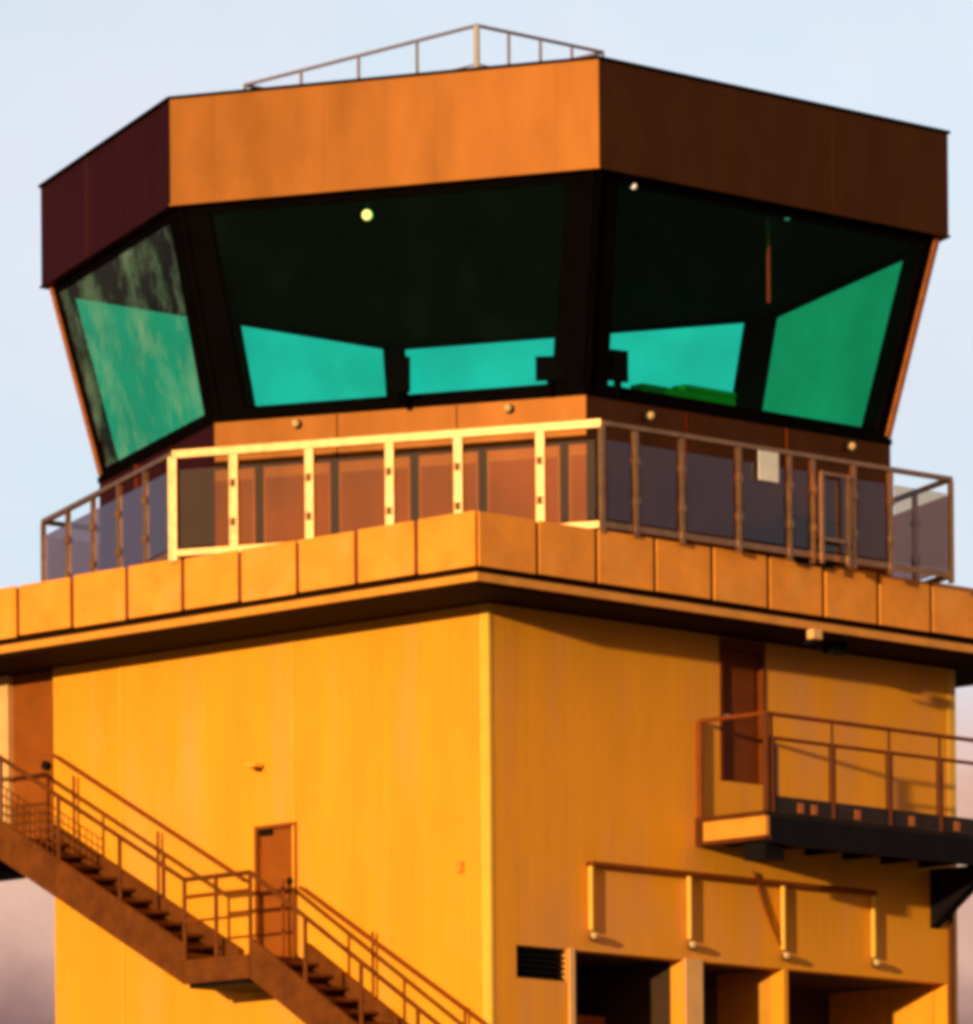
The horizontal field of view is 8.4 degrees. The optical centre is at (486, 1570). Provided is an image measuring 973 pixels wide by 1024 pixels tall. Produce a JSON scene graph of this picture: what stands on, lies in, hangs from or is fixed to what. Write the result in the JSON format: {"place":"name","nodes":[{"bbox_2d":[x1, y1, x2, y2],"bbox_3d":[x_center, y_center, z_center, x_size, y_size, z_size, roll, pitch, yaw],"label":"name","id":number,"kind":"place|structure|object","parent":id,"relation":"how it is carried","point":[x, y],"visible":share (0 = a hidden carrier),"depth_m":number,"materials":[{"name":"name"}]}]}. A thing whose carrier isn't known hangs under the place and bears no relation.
{"place":"outdoors","nodes":[
{"label":"outdoors","id":0,"kind":"place"},
{"bbox_2d":[0,0,972,1023],"label":"sky","id":1,"kind":"structure","parent":0,"point":[74,73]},
{"label":"ground","id":2,"kind":"structure","parent":0,"visible":0},
{"bbox_2d":[0,754,486,1023],"bbox_3d":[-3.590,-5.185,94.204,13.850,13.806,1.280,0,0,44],"label":"outside staircase","id":3,"kind":"structure","parent":2,"relation":"on","point":[313,985],"depth_m":94.46,"materials":[{"name":"orange metal"}]},
{"bbox_2d":[0,56,972,1023],"bbox_3d":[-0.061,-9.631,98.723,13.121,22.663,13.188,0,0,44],"label":"control tower","id":4,"kind":"structure","parent":2,"relation":"on","point":[500,692],"depth_m":94.31,"materials":[{"name":"paint"}]},
{"bbox_2d":[54,214,204,473],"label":"window","id":5,"kind":"structure","parent":4,"relation":"in","point":[117,313],"depth_m":97.02,"materials":[{"name":"green glass"}]},
{"bbox_2d":[245,762,262,771],"bbox_3d":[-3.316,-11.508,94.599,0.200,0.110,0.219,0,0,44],"label":"wall lamp","id":6,"kind":"object","parent":4,"relation":"attached to","point":[258,766],"visible":1,"depth_m":94.57,"materials":[{"name":"metal"}]},
{"bbox_2d":[254,821,297,957],"bbox_3d":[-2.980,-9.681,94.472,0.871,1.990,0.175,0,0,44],"label":"door","id":7,"kind":"structure","parent":4,"relation":"in","point":[272,842],"depth_m":94.54,"materials":[{"name":"paint"}]},
{"bbox_2d":[292,419,301,428],"bbox_3d":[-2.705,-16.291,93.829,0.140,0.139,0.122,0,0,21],"label":"bulkhead lamp","id":8,"kind":"object","parent":4,"relation":"attached to","point":[296,423],"visible":1,"depth_m":93.80,"materials":[{"name":"white glass"}]},
{"bbox_2d":[240,319,389,395],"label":"window","id":9,"kind":"structure","parent":4,"relation":"in","point":[247,323],"depth_m":103.25,"materials":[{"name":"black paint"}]},
{"bbox_2d":[362,201,372,219],"bbox_3d":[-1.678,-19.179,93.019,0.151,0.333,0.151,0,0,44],"label":"ceiling lamp","id":10,"kind":"object","parent":4,"relation":"attached to","point":[367,214],"visible":1,"depth_m":92.97,"materials":[{"name":"yellow"}]},
{"bbox_2d":[208,173,566,413],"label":"window","id":11,"kind":"structure","parent":4,"relation":"in","point":[555,179],"depth_m":93.03,"materials":[{"name":"black paint"}]},
{"bbox_2d":[243,24,604,88],"bbox_3d":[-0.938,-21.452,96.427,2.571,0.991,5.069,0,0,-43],"label":"roof railing","id":12,"kind":"object","parent":4,"relation":"on","point":[476,28],"visible":0.27,"depth_m":94.73,"materials":[{"name":"grey metal"}]},
{"bbox_2d":[455,860,463,872],"bbox_3d":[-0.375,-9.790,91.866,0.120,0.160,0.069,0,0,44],"label":"socket box","id":13,"kind":"object","parent":4,"relation":"attached to","point":[459,866],"visible":1,"depth_m":91.83,"materials":[{"name":"paint"}]},
{"bbox_2d":[40,419,954,583],"bbox_3d":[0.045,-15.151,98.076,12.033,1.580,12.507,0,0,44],"label":"deck railing","id":14,"kind":"object","parent":4,"relation":"on","point":[154,531],"visible":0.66,"depth_m":93.79,"materials":[{"name":"metal"}]},
{"bbox_2d":[758,450,778,482],"bbox_3d":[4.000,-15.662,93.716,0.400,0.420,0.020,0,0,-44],"label":"plate","id":15,"kind":"object","parent":14,"relation":"attached to","point":[768,466],"visible":1,"depth_m":93.70,"materials":[{"name":"paint"}]},
{"bbox_2d":[819,470,850,566],"bbox_3d":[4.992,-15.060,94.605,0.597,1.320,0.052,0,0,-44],"label":"frame","id":16,"kind":"object","parent":14,"relation":"attached to","point":[823,538],"visible":1,"depth_m":94.57,"materials":[{"name":"metal"}]},
{"bbox_2d":[504,404,513,413],"bbox_3d":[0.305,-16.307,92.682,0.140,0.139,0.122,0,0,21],"label":"bulkhead lamp","id":17,"kind":"object","parent":4,"relation":"attached to","point":[508,408],"visible":1,"depth_m":92.65,"materials":[{"name":"white glass"}]},
{"bbox_2d":[535,356,565,396],"bbox_3d":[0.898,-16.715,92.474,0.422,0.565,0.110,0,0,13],"label":"monitor","id":18,"kind":"object","parent":4,"relation":"on","point":[549,370],"visible":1,"depth_m":92.45,"materials":[{"name":"black paint"}]},
{"bbox_2d":[405,317,744,353],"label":"window","id":19,"kind":"structure","parent":4,"relation":"in","point":[738,320],"depth_m":103.40,"materials":[{"name":"black paint"}]},
{"bbox_2d":[608,349,627,399],"bbox_3d":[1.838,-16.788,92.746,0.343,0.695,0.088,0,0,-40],"label":"monitor","id":20,"kind":"object","parent":4,"relation":"on","point":[618,367],"visible":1,"depth_m":92.72,"materials":[{"name":"black paint"}]},
{"bbox_2d":[644,411,654,420],"bbox_3d":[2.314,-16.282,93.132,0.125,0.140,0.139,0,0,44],"label":"bulkhead lamp","id":21,"kind":"object","parent":4,"relation":"attached to","point":[649,415],"visible":1,"depth_m":93.10,"materials":[{"name":"white glass"}]},
{"bbox_2d":[586,861,880,967],"bbox_3d":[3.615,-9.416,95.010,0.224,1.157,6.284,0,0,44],"label":"pipe rail","id":22,"kind":"object","parent":4,"relation":"attached to","point":[783,885],"visible":1,"depth_m":94.86,"materials":[{"name":"yellow metal"}]},
{"bbox_2d":[719,644,765,784],"bbox_3d":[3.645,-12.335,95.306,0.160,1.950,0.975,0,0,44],"label":"door","id":23,"kind":"structure","parent":4,"relation":"in","point":[742,683],"depth_m":95.38,"materials":[{"name":"paint"}]},
{"bbox_2d":[608,175,924,435],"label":"window","id":24,"kind":"structure","parent":4,"relation":"in","point":[625,182],"depth_m":94.29,"materials":[{"name":"black paint"}]},
{"bbox_2d":[752,871,781,946],"bbox_3d":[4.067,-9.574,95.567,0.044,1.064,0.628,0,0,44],"label":"cable","id":25,"kind":"object","parent":4,"relation":"attached to","point":[767,912],"visible":1,"depth_m":95.54,"materials":[{"name":"brown metal"}]},
{"bbox_2d":[766,216,770,302],"bbox_3d":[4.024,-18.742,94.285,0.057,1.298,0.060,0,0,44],"label":"blind rod","id":26,"kind":"object","parent":4,"relation":"hanging from","point":[768,260],"visible":1,"depth_m":94.26,"materials":[{"name":"brown paint"}]},
{"bbox_2d":[772,515,841,567],"bbox_3d":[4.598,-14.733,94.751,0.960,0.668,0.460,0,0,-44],"label":"equipment box","id":27,"kind":"object","parent":4,"relation":"on","point":[800,534],"visible":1,"depth_m":94.52,"materials":[{"name":"black metal"}]},
{"bbox_2d":[804,629,821,643],"bbox_3d":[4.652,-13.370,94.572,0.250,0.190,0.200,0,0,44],"label":"floodlight","id":28,"kind":"object","parent":4,"relation":"attached to","point":[813,635],"visible":1,"depth_m":94.48,"materials":[{"name":"paint"}]},
{"bbox_2d":[759,249,904,426],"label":"window","id":29,"kind":"structure","parent":4,"relation":"in","point":[826,342],"depth_m":99.34,"materials":[{"name":"green glass"}]},
{"bbox_2d":[695,711,972,928],"bbox_3d":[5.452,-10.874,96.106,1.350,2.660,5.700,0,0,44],"label":"service platform","id":30,"kind":"structure","parent":4,"relation":"attached to","point":[774,828],"depth_m":95.00,"materials":[{"name":"paint"}]},
{"bbox_2d":[823,642,846,655],"bbox_3d":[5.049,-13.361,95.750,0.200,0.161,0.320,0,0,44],"label":"junction box","id":31,"kind":"object","parent":4,"relation":"attached to","point":[835,648],"visible":1,"depth_m":95.66,"materials":[{"name":"black metal"}]},
{"bbox_2d":[846,442,855,451],"bbox_3d":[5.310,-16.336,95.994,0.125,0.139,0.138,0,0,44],"label":"bulkhead lamp","id":32,"kind":"object","parent":4,"relation":"attached to","point":[850,446],"visible":1,"depth_m":95.96,"materials":[{"name":"white glass"}]},
{"bbox_3d":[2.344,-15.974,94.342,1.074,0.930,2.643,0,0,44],"label":"console desk","id":33,"kind":"object","parent":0,"visible":0},
{"bbox_2d":[630,383,735,405],"bbox_3d":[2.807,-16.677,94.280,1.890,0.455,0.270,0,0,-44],"label":"green box","id":34,"kind":"object","parent":33,"relation":"on","point":[705,394],"visible":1,"depth_m":94.26,"materials":[{"name":"paint"}]},
{"bbox_3d":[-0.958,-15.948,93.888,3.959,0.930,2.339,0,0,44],"label":"console desk","id":35,"kind":"object","parent":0,"visible":0},
{"bbox_2d":[386,356,409,404],"bbox_3d":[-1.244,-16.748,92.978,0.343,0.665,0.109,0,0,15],"label":"monitor","id":36,"kind":"object","parent":35,"relation":"on","point":[397,376],"visible":1,"depth_m":92.95,"materials":[{"name":"black paint"}]}
]}

